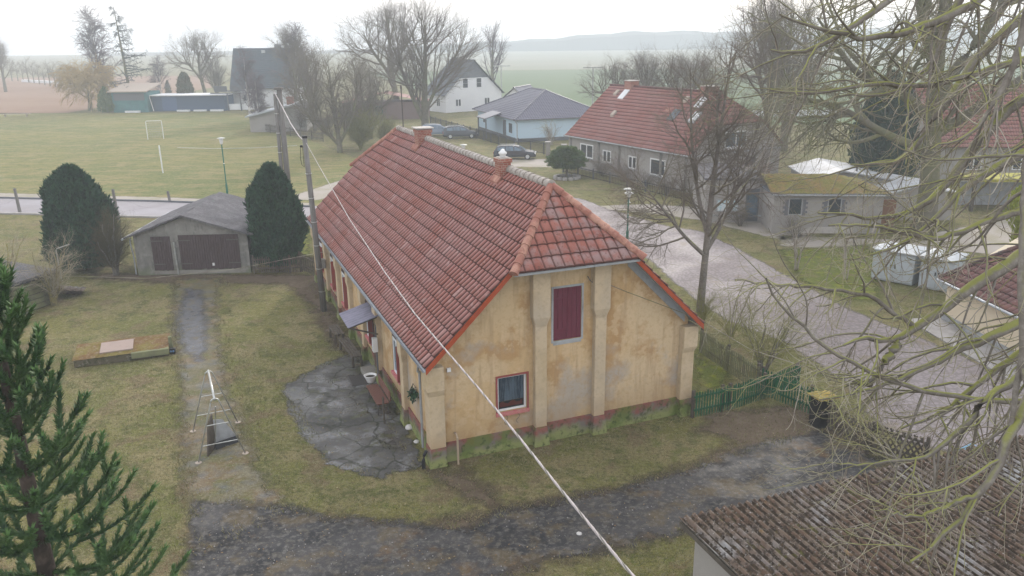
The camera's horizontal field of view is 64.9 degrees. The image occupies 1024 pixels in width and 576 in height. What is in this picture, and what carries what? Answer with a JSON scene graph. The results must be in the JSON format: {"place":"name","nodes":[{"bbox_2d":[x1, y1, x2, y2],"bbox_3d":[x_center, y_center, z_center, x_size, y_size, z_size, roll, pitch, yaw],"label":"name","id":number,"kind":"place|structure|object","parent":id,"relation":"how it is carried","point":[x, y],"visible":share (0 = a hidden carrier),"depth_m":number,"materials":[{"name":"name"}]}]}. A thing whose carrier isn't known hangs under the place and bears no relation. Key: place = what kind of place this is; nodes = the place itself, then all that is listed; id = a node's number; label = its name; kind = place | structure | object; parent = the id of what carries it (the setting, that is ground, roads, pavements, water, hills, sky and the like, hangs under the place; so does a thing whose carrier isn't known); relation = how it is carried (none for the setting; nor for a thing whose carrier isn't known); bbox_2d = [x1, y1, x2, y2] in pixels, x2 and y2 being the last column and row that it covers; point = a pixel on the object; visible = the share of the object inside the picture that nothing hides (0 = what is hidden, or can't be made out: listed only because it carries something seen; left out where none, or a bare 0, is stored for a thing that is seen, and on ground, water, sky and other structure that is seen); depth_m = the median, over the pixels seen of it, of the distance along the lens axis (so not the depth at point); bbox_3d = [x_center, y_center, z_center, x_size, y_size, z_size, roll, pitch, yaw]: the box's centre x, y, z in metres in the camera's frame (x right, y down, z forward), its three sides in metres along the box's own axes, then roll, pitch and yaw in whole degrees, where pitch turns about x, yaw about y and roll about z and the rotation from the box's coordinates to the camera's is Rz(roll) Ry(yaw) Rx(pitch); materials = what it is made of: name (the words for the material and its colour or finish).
{"place":"outdoors","nodes":[
{"label":"outdoors","id":0,"kind":"place"},
{"bbox_2d":[0,75,211,113],"bbox_3d":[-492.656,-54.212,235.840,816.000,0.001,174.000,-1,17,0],"label":"ploughed field","id":1,"kind":"structure","parent":0,"point":[19,96],"depth_m":205.43,"materials":[{"name":"soil"}]},
{"bbox_2d":[0,193,308,204],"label":"pavement","id":2,"kind":"structure","parent":0,"point":[117,197],"depth_m":68.13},
{"bbox_2d":[0,198,316,216],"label":"road","id":3,"kind":"structure","parent":0,"point":[126,207],"depth_m":64.41,"materials":[{"name":"asphalt"}]},
{"bbox_2d":[0,113,355,205],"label":"sports field","id":4,"kind":"structure","parent":0,"point":[118,153],"depth_m":95.06,"materials":[{"name":"plant"}]},
{"bbox_2d":[226,42,265,113],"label":"birch tree","id":5,"kind":"object","parent":4,"relation":"on","point":[244,74],"visible":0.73,"depth_m":134.01,"materials":[{"name":"brown plant"}]},
{"bbox_2d":[241,70,270,113],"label":"birch tree","id":6,"kind":"object","parent":4,"relation":"on","point":[258,93],"visible":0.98,"depth_m":116.31,"materials":[{"name":"white plant"}]},
{"bbox_2d":[270,35,380,152],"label":"bare tree","id":7,"kind":"object","parent":4,"relation":"on","point":[332,103],"visible":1,"depth_m":92.41,"materials":[{"name":"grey plant"}]},
{"bbox_2d":[177,288,207,361],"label":"wet path","id":8,"kind":"structure","parent":0,"point":[189,320],"depth_m":37.49,"materials":[{"name":"concrete"}]},
{"bbox_2d":[94,273,360,352],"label":"dirt","id":9,"kind":"structure","parent":0,"point":[299,284],"depth_m":44.02,"materials":[{"name":"soil"}]},
{"bbox_2d":[80,200,137,275],"bbox_3d":[-22.363,-2.790,44.611,3.639,4.474,3.874,-1,17,0],"label":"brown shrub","id":10,"kind":"object","parent":9,"relation":"on","point":[108,248],"visible":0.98,"depth_m":44.67,"materials":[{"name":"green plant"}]},
{"bbox_2d":[121,192,257,274],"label":"garage","id":11,"kind":"structure","parent":9,"relation":"on","point":[207,234],"depth_m":45.11,"materials":[{"name":"grey concrete"}]},
{"bbox_2d":[150,236,173,270],"bbox_3d":[-19.580,-1.911,45.004,1.094,1.959,0.070,-1,17,-2],"label":"door","id":12,"kind":"structure","parent":11,"relation":"in","point":[161,246],"depth_m":44.99,"materials":[{"name":"brown wood"}]},
{"bbox_2d":[177,234,241,269],"bbox_3d":[-16.927,-2.011,45.096,3.400,1.998,0.073,-1,17,-2],"label":"door","id":13,"kind":"structure","parent":11,"relation":"in","point":[221,251],"depth_m":45.07,"materials":[{"name":"brown wood"}]},
{"bbox_2d":[252,255,313,273],"bbox_3d":[-12.731,-1.351,45.378,3.738,1.040,0.172,-1,17,-2],"label":"wood fence","id":14,"kind":"object","parent":9,"relation":"on","point":[280,267],"visible":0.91,"depth_m":45.31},
{"bbox_2d":[300,136,326,311],"bbox_3d":[-9.323,-2.889,37.778,0.634,8.404,0.340,-4,18,-11],"label":"utility pole","id":15,"kind":"object","parent":9,"relation":"on","point":[320,279],"visible":1,"depth_m":37.70,"materials":[{"name":"brown wood"}]},
{"bbox_2d":[306,143,634,575],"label":"power cable","id":16,"kind":"object","parent":15,"relation":"attached to","point":[620,561],"visible":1,"depth_m":8.12,"materials":[{"name":"metal"}]},
{"bbox_2d":[171,277,286,565],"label":"track","id":17,"kind":"structure","parent":0,"point":[239,472],"depth_m":26.94,"materials":[{"name":"gravel"}]},
{"bbox_2d":[190,370,248,463],"bbox_3d":[-9.609,4.049,26.070,1.654,2.081,2.580,-8,19,-23],"label":"climbing frame","id":18,"kind":"object","parent":17,"relation":"on","point":[208,413],"visible":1,"depth_m":25.53,"materials":[{"name":"metal"}]},
{"bbox_2d":[207,406,238,456],"bbox_3d":[-9.316,4.300,25.719,0.790,1.788,1.401,-1,17,0],"label":"garden seesaw board","id":19,"kind":"object","parent":17,"relation":"on","point":[219,433],"visible":0.92,"depth_m":26.08,"materials":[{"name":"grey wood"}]},
{"bbox_2d":[227,40,307,106],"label":"dark roof house","id":20,"kind":"structure","parent":0,"point":[264,59],"depth_m":160.82,"materials":[{"name":"white paint"}]},
{"bbox_2d":[293,232,310,263],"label":"lush lawn","id":21,"kind":"structure","parent":0,"point":[306,246],"depth_m":50.82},
{"bbox_2d":[242,160,309,266],"bbox_3d":[-13.341,-4.101,45.520,3.820,6.225,3.886,-1,17,0],"label":"yew tree","id":22,"kind":"object","parent":21,"relation":"on","point":[277,224],"visible":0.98,"depth_m":44.55,"materials":[{"name":"green plant"}]},
{"bbox_2d":[274,87,290,181],"bbox_3d":[-14.584,-7.918,51.930,0.485,9.756,0.420,-1,17,0],"label":"utility pole","id":23,"kind":"object","parent":21,"relation":"on","point":[283,137],"visible":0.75,"depth_m":51.21,"materials":[{"name":"concrete"}]},
{"bbox_2d":[282,350,421,479],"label":"patio","id":24,"kind":"structure","parent":0,"point":[374,444],"depth_m":27.56,"materials":[{"name":"concrete"}]},
{"bbox_2d":[366,374,390,415],"bbox_3d":[-4.767,3.811,28.721,0.490,0.851,1.750,-7,18,-21],"label":"garden bench","id":25,"kind":"object","parent":24,"relation":"on","point":[377,393],"visible":0.98,"depth_m":28.62,"materials":[{"name":"wood"}]},
{"bbox_2d":[426,468,500,508],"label":"dirt","id":26,"kind":"structure","parent":0,"point":[477,494],"depth_m":23.57,"materials":[{"name":"soil"}]},
{"bbox_2d":[428,57,504,112],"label":"white gable house","id":27,"kind":"structure","parent":0,"point":[481,87],"depth_m":145.53,"materials":[{"name":"paint"}]},
{"bbox_2d":[0,53,1011,575],"bbox_3d":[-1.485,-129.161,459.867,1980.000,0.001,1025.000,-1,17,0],"label":"ground","id":28,"kind":"structure","parent":0,"point":[258,313],"depth_m":29.86,"materials":[{"name":"green plant"}]},
{"bbox_2d":[0,219,51,298],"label":"lichen bush","id":29,"kind":"object","parent":28,"relation":"on","point":[11,257],"visible":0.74,"depth_m":38.41,"materials":[{"name":"brown plant"}]},
{"bbox_2d":[3,260,57,314],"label":"shed","id":30,"kind":"structure","parent":28,"relation":"on","point":[38,298],"depth_m":39.59,"materials":[{"name":"grey wood"}]},
{"bbox_2d":[18,224,87,305],"bbox_3d":[-22.711,-1.156,39.609,3.653,4.327,4.543,-1,17,0],"label":"lichen bush","id":31,"kind":"object","parent":28,"relation":"on","point":[54,287],"visible":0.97,"depth_m":39.77,"materials":[{"name":"beige plant"}]},
{"bbox_2d":[36,163,120,271],"bbox_3d":[-24.799,-4.051,45.759,4.652,6.239,4.680,-1,17,0],"label":"yew tree","id":32,"kind":"object","parent":28,"relation":"on","point":[72,195],"visible":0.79,"depth_m":44.53,"materials":[{"name":"green plant"}]},
{"bbox_2d":[47,53,121,111],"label":"willow tree","id":33,"kind":"object","parent":28,"relation":"on","point":[81,81],"visible":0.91,"depth_m":154.04,"materials":[{"name":"grey plant"}]},
{"bbox_2d":[0,255,191,575],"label":"spruce tree","id":34,"kind":"object","parent":28,"relation":"on","point":[40,535],"visible":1,"depth_m":11.46,"materials":[{"name":"green plant"}]},
{"bbox_2d":[70,1,129,87],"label":"birch tree","id":35,"kind":"object","parent":28,"relation":"on","point":[92,48],"visible":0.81,"depth_m":159.66,"materials":[{"name":"white plant"}]},
{"bbox_2d":[96,86,114,112],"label":"thuja bush","id":36,"kind":"object","parent":28,"relation":"on","point":[105,103],"visible":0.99,"depth_m":151.11,"materials":[{"name":"green plant"}]},
{"bbox_2d":[72,333,169,367],"bbox_3d":[-16.333,2.583,33.844,3.657,0.420,2.080,-7,18,-20],"label":"pit cover","id":37,"kind":"object","parent":28,"relation":"on","point":[144,347],"visible":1,"depth_m":33.27,"materials":[{"name":"beige concrete"}]},
{"bbox_2d":[99,339,133,353],"bbox_3d":[-16.494,2.430,33.636,1.250,0.060,1.250,-8,19,-21],"label":"cover plate","id":38,"kind":"object","parent":37,"relation":"on","point":[115,346],"visible":1,"depth_m":33.53,"materials":[{"name":"concrete"}]},
{"bbox_2d":[107,6,154,86],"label":"larch tree","id":39,"kind":"object","parent":28,"relation":"on","point":[118,30],"visible":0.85,"depth_m":156.14,"materials":[{"name":"grey plant"}]},
{"bbox_2d":[107,83,160,112],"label":"teal shed","id":40,"kind":"structure","parent":28,"relation":"on","point":[132,98],"depth_m":151.89,"materials":[{"name":"paint"}]},
{"bbox_2d":[145,55,173,92],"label":"birch tree","id":41,"kind":"object","parent":28,"relation":"on","point":[157,58],"visible":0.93,"depth_m":183.35,"materials":[{"name":"white plant"}]},
{"bbox_2d":[149,93,233,111],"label":"blue shed","id":42,"kind":"structure","parent":28,"relation":"on","point":[182,102],"depth_m":153.22,"materials":[{"name":"metal"}]},
{"bbox_2d":[158,15,231,92],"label":"bare tree","id":43,"kind":"object","parent":28,"relation":"on","point":[193,44],"visible":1,"depth_m":170.15,"materials":[{"name":"grey plant"}]},
{"bbox_2d":[192,58,230,92],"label":"bare tree","id":44,"kind":"object","parent":28,"relation":"on","point":[217,81],"visible":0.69,"depth_m":175.64,"materials":[{"name":"grey plant"}]},
{"bbox_2d":[210,86,254,110],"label":"pergola","id":45,"kind":"object","parent":28,"relation":"on","point":[231,106],"visible":0.73,"depth_m":151.58,"materials":[{"name":"paint"}]},
{"bbox_2d":[245,96,312,131],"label":"grey house","id":46,"kind":"structure","parent":28,"relation":"on","point":[259,121],"depth_m":116.37,"materials":[{"name":"metal"}]},
{"bbox_2d":[259,12,318,99],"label":"bare tree","id":47,"kind":"object","parent":28,"relation":"on","point":[286,33],"visible":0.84,"depth_m":142.11,"materials":[{"name":"grey plant"}]},
{"bbox_2d":[268,19,312,100],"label":"birch tree","id":48,"kind":"object","parent":28,"relation":"on","point":[296,29],"visible":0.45,"depth_m":143.55,"materials":[{"name":"brown plant"}]},
{"bbox_2d":[267,35,341,129],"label":"bare tree","id":49,"kind":"object","parent":28,"relation":"on","point":[302,68],"visible":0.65,"depth_m":113.86,"materials":[{"name":"brown plant"}]},
{"bbox_2d":[328,98,382,149],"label":"olive shrub","id":50,"kind":"object","parent":28,"relation":"on","point":[361,134],"visible":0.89,"depth_m":95.12,"materials":[{"name":"plant"}]},
{"bbox_2d":[341,48,404,138],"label":"bare tree","id":51,"kind":"object","parent":28,"relation":"on","point":[371,97],"visible":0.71,"depth_m":105.06,"materials":[{"name":"brown plant"}]},
{"bbox_2d":[342,90,429,119],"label":"green shutter house","id":52,"kind":"structure","parent":28,"relation":"on","point":[409,111],"depth_m":132.79,"materials":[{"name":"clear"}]},
{"bbox_2d":[327,0,447,99],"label":"bare tree","id":53,"kind":"object","parent":28,"relation":"on","point":[387,23],"visible":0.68,"depth_m":134.70,"materials":[{"name":"grey plant"}]},
{"bbox_2d":[297,159,550,199],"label":"access lane","id":54,"kind":"structure","parent":28,"relation":"on","point":[322,192],"depth_m":73.34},
{"bbox_2d":[493,144,535,159],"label":"parked car","id":55,"kind":"object","parent":54,"relation":"on","point":[512,150],"visible":0.69,"depth_m":86.94,"materials":[{"name":"blue paint"}]},
{"bbox_2d":[353,0,495,125],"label":"bare tree","id":56,"kind":"object","parent":28,"relation":"on","point":[421,79],"visible":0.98,"depth_m":112.14,"materials":[{"name":"grey plant"}]},
{"bbox_2d":[1,288,907,575],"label":"fallen leaves","id":57,"kind":"object","parent":28,"relation":"on","point":[399,442],"visible":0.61,"depth_m":24.30,"materials":[{"name":"brown plant"}]},
{"bbox_2d":[442,125,477,138],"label":"parked car","id":58,"kind":"object","parent":28,"relation":"on","point":[450,132],"visible":0.96,"depth_m":105.78,"materials":[{"name":"grey paint"}]},
{"bbox_2d":[430,116,514,144],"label":"iron fence","id":59,"kind":"object","parent":28,"relation":"on","point":[500,139],"visible":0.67,"depth_m":102.91,"materials":[{"name":"black metal"}]},
{"bbox_2d":[306,84,704,469],"bbox_3d":[-2.718,-2.909,34.291,10.615,10.351,23.467,-7,18,-21],"label":"farmhouse","id":60,"kind":"object","parent":28,"relation":"on","point":[503,273],"visible":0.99,"depth_m":26.09,"materials":[{"name":"paint"}]},
{"bbox_2d":[495,371,529,417],"bbox_3d":[-0.012,3.304,25.260,1.130,1.358,0.226,-7,18,-21],"label":"window","id":61,"kind":"structure","parent":60,"relation":"in","point":[508,387],"depth_m":25.33,"materials":[{"name":"glass"}]},
{"bbox_2d":[472,87,588,142],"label":"blue bungalow","id":62,"kind":"object","parent":28,"relation":"on","point":[523,114],"visible":0.94,"depth_m":104.02,"materials":[{"name":"paint"}]},
{"bbox_2d":[544,145,588,177],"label":"garden conifer","id":63,"kind":"object","parent":28,"relation":"on","point":[567,157],"visible":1,"depth_m":74.18,"materials":[{"name":"green plant"}]},
{"bbox_2d":[572,52,651,99],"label":"bare tree","id":64,"kind":"object","parent":28,"relation":"on","point":[613,76],"visible":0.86,"depth_m":108.57,"materials":[{"name":"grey plant"}]},
{"bbox_2d":[613,42,672,86],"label":"bare tree","id":65,"kind":"object","parent":28,"relation":"on","point":[646,70],"visible":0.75,"depth_m":112.64,"materials":[{"name":"grey plant"}]},
{"bbox_2d":[563,80,785,192],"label":"red roof house","id":66,"kind":"structure","parent":28,"relation":"on","point":[612,109],"depth_m":73.89,"materials":[{"name":"tile"}]},
{"bbox_2d":[640,39,719,87],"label":"bare tree","id":67,"kind":"object","parent":28,"relation":"on","point":[671,69],"visible":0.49,"depth_m":111.25,"materials":[{"name":"grey plant"}]},
{"bbox_2d":[665,43,736,88],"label":"bare tree","id":68,"kind":"object","parent":28,"relation":"on","point":[688,73],"visible":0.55,"depth_m":106.87,"materials":[{"name":"grey plant"}]},
{"bbox_2d":[693,163,763,222],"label":"grey wing","id":69,"kind":"structure","parent":28,"relation":"on","point":[756,211],"depth_m":56.27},
{"bbox_2d":[695,271,768,337],"bbox_3d":[9.159,0.777,34.950,3.318,2.852,3.828,-10,19,-27],"label":"roadside shrub","id":70,"kind":"object","parent":28,"relation":"on","point":[728,322],"visible":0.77,"depth_m":34.92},
{"bbox_2d":[705,0,819,128],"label":"bare tree","id":71,"kind":"object","parent":28,"relation":"on","point":[773,13],"visible":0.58,"depth_m":69.40,"materials":[{"name":"grey plant"}]},
{"bbox_2d":[717,286,823,378],"bbox_3d":[9.818,1.693,30.774,3.223,4.378,4.089,-17,23,-42],"label":"roadside shrub","id":72,"kind":"object","parent":28,"relation":"on","point":[782,337],"visible":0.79,"depth_m":30.68,"materials":[{"name":"brown plant"}]},
{"bbox_2d":[714,0,858,150],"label":"bare tree","id":73,"kind":"object","parent":28,"relation":"on","point":[790,71],"visible":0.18,"depth_m":88.12,"materials":[{"name":"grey plant"}]},
{"bbox_2d":[757,173,890,233],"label":"moss roof annexe","id":74,"kind":"structure","parent":28,"relation":"on","point":[826,183],"depth_m":52.94,"materials":[{"name":"paint"}]},
{"bbox_2d":[652,0,1023,575],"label":"walnut tree","id":75,"kind":"object","parent":28,"relation":"on","point":[1000,115],"visible":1,"depth_m":10.36,"materials":[{"name":"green plant"}]},
{"bbox_2d":[788,158,893,183],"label":"white roof hall","id":76,"kind":"structure","parent":28,"relation":"on","point":[824,164],"depth_m":61.42,"materials":[{"name":"metal"}]},
{"bbox_2d":[678,435,1023,575],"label":"corrugated shed","id":77,"kind":"structure","parent":28,"relation":"on","point":[754,537],"depth_m":17.64,"materials":[{"name":"brown metal"}]},
{"bbox_2d":[844,69,921,177],"bbox_3d":[29.302,-12.120,63.364,6.152,10.062,6.264,-1,17,0],"label":"dark conifer","id":78,"kind":"object","parent":28,"relation":"on","point":[878,148],"visible":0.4,"depth_m":61.92,"materials":[{"name":"green plant"}]},
{"bbox_2d":[779,217,1014,253],"bbox_3d":[30.523,-3.234,51.598,29.600,0.001,15.200,-1,17,0],"label":"parking area","id":79,"kind":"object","parent":28,"relation":"on","point":[993,235],"visible":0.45,"depth_m":51.05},
{"bbox_2d":[696,0,1023,240],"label":"chestnut tree","id":80,"kind":"object","parent":79,"relation":"on","point":[922,7],"visible":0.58,"depth_m":47.99,"materials":[{"name":"brown plant"}]},
{"bbox_2d":[871,241,930,285],"bbox_3d":[20.579,-1.419,42.820,2.300,1.850,2.120,15,23,42],"label":"utility cabinet","id":81,"kind":"object","parent":28,"relation":"on","point":[904,278],"visible":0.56,"depth_m":42.00,"materials":[{"name":"white paint"}]},
{"bbox_2d":[874,173,955,219],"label":"white roof shed","id":82,"kind":"structure","parent":28,"relation":"on","point":[942,196],"depth_m":56.43,"materials":[{"name":"metal"}]},
{"bbox_2d":[918,248,968,291],"bbox_3d":[22.090,-0.989,41.375,1.760,1.850,2.120,15,23,42],"label":"utility cabinet","id":83,"kind":"object","parent":28,"relation":"on","point":[931,284],"visible":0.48,"depth_m":40.79,"materials":[{"name":"white paint"}]},
{"bbox_2d":[912,238,1023,388],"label":"cream house","id":84,"kind":"structure","parent":28,"relation":"on","point":[1007,291],"depth_m":34.14,"materials":[{"name":"metal"}]},
{"bbox_2d":[958,173,1021,211],"bbox_3d":[37.515,-7.136,59.912,8.000,2.400,3.000,1,17,4],"label":"yellow shelter","id":85,"kind":"object","parent":28,"relation":"on","point":[993,196],"visible":0.35,"depth_m":61.14,"materials":[{"name":"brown wood"}]},
{"bbox_2d":[0,0,1023,55],"label":"sky","id":86,"kind":"structure","parent":0,"point":[31,27],"materials":[{"name":"white"}]},
{"bbox_2d":[184,430,903,575],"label":"driveway","id":87,"kind":"structure","parent":0,"point":[730,473],"depth_m":21.54,"materials":[{"name":"gravel"}]},
{"bbox_2d":[808,390,838,428],"bbox_3d":[10.335,4.017,26.864,0.760,1.220,0.680,-7,18,-19],"label":"trash bin","id":88,"kind":"object","parent":87,"relation":"on","point":[820,423],"visible":0.58,"depth_m":26.70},
{"bbox_2d":[826,400,872,453],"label":"lattice gate","id":89,"kind":"structure","parent":87,"relation":"on","point":[847,432],"depth_m":25.67,"materials":[{"name":"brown wood"}]},
{"bbox_2d":[870,420,930,461],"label":"lattice gate","id":90,"kind":"structure","parent":87,"relation":"on","point":[926,444],"depth_m":24.51,"materials":[{"name":"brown wood"}]},
{"bbox_2d":[107,28,1017,55],"bbox_3d":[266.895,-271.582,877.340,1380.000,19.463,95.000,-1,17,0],"label":"hills","id":91,"kind":"structure","parent":0,"point":[629,40],"depth_m":839.87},
{"bbox_2d":[321,404,878,575],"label":"dirt","id":92,"kind":"structure","parent":0,"point":[717,423],"depth_m":26.43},
{"bbox_2d":[690,384,730,417],"bbox_3d":[6.864,3.886,27.756,1.554,1.020,0.172,-8,19,-22],"label":"green fence","id":93,"kind":"object","parent":92,"relation":"on","point":[721,404],"visible":0.95,"depth_m":27.65,"materials":[{"name":"paint"}]},
{"bbox_2d":[727,363,800,409],"bbox_3d":[9.071,3.516,28.871,3.517,1.020,0.172,-11,20,-29],"label":"green fence","id":94,"kind":"object","parent":92,"relation":"on","point":[753,395],"visible":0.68,"depth_m":28.56,"materials":[{"name":"metal"}]},
{"bbox_2d":[762,366,814,413],"bbox_3d":[9.798,3.655,28.275,0.172,1.090,2.551,-12,21,-33],"label":"picket fence","id":95,"kind":"object","parent":92,"relation":"on","point":[764,369],"visible":0.56,"depth_m":28.26,"materials":[{"name":"green paint"}]},
{"bbox_2d":[372,46,1023,71],"bbox_3d":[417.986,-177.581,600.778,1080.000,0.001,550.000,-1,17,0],"label":"pale field","id":96,"kind":"structure","parent":0,"point":[534,60],"depth_m":510.98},
{"bbox_2d":[372,65,1023,124],"bbox_3d":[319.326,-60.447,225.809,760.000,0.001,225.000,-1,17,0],"label":"crop field","id":97,"kind":"structure","parent":0,"point":[560,82],"depth_m":239.50,"materials":[{"name":"plant"}]},
{"bbox_2d":[480,16,509,80],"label":"poplar tree","id":98,"kind":"object","parent":97,"relation":"on","point":[496,60],"visible":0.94,"depth_m":181.70,"materials":[{"name":"grey plant"}]},
{"bbox_2d":[600,204,806,239],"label":"side path","id":99,"kind":"structure","parent":0,"point":[759,228],"depth_m":56.60,"materials":[{"name":"concrete"}]},
{"bbox_2d":[693,346,730,398],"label":"lush lawn","id":100,"kind":"structure","parent":0,"point":[707,365],"depth_m":31.25,"materials":[{"name":"plant"}]},
{"bbox_2d":[699,328,761,391],"bbox_3d":[8.434,2.759,31.221,0.172,1.090,4.401,-6,18,-17],"label":"picket fence","id":101,"kind":"object","parent":100,"relation":"on","point":[727,361],"visible":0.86,"depth_m":31.19,"materials":[{"name":"brown wood"}]},
{"bbox_2d":[573,197,1023,450],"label":"village road","id":102,"kind":"structure","parent":0,"point":[684,271],"depth_m":36.74,"materials":[{"name":"asphalt"}]},
{"bbox_2d":[578,2,825,311],"bbox_3d":[8.871,-5.772,36.395,12.602,14.334,8.881,-1,17,0],"label":"roadside tree","id":103,"kind":"object","parent":102,"relation":"on","point":[719,132],"visible":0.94,"depth_m":35.71,"materials":[{"name":"brown plant"}]},
{"bbox_2d":[779,245,880,299],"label":"roadside grass","id":104,"kind":"structure","parent":0,"point":[817,276],"depth_m":44.91,"materials":[{"name":"plant"}]},
{"bbox_2d":[770,194,822,269],"bbox_3d":[15.856,-2.914,44.011,3.793,4.219,2.833,-12,21,-33],"label":"young tree","id":105,"kind":"object","parent":104,"relation":"on","point":[796,264],"visible":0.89,"depth_m":44.32,"materials":[{"name":"brown plant"}]},
{"bbox_2d":[912,84,1023,179],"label":"tall red house","id":106,"kind":"structure","parent":0,"point":[1015,130],"depth_m":71.58,"materials":[{"name":"white paint"}]},
{"bbox_2d":[1003,183,1021,241],"bbox_3d":[26.177,-2.814,41.093,2.293,5.513,2.401,-1,17,0],"label":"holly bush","id":107,"kind":"object","parent":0,"point":[1016,221],"visible":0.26,"depth_m":40.91,"materials":[{"name":"green plant"}]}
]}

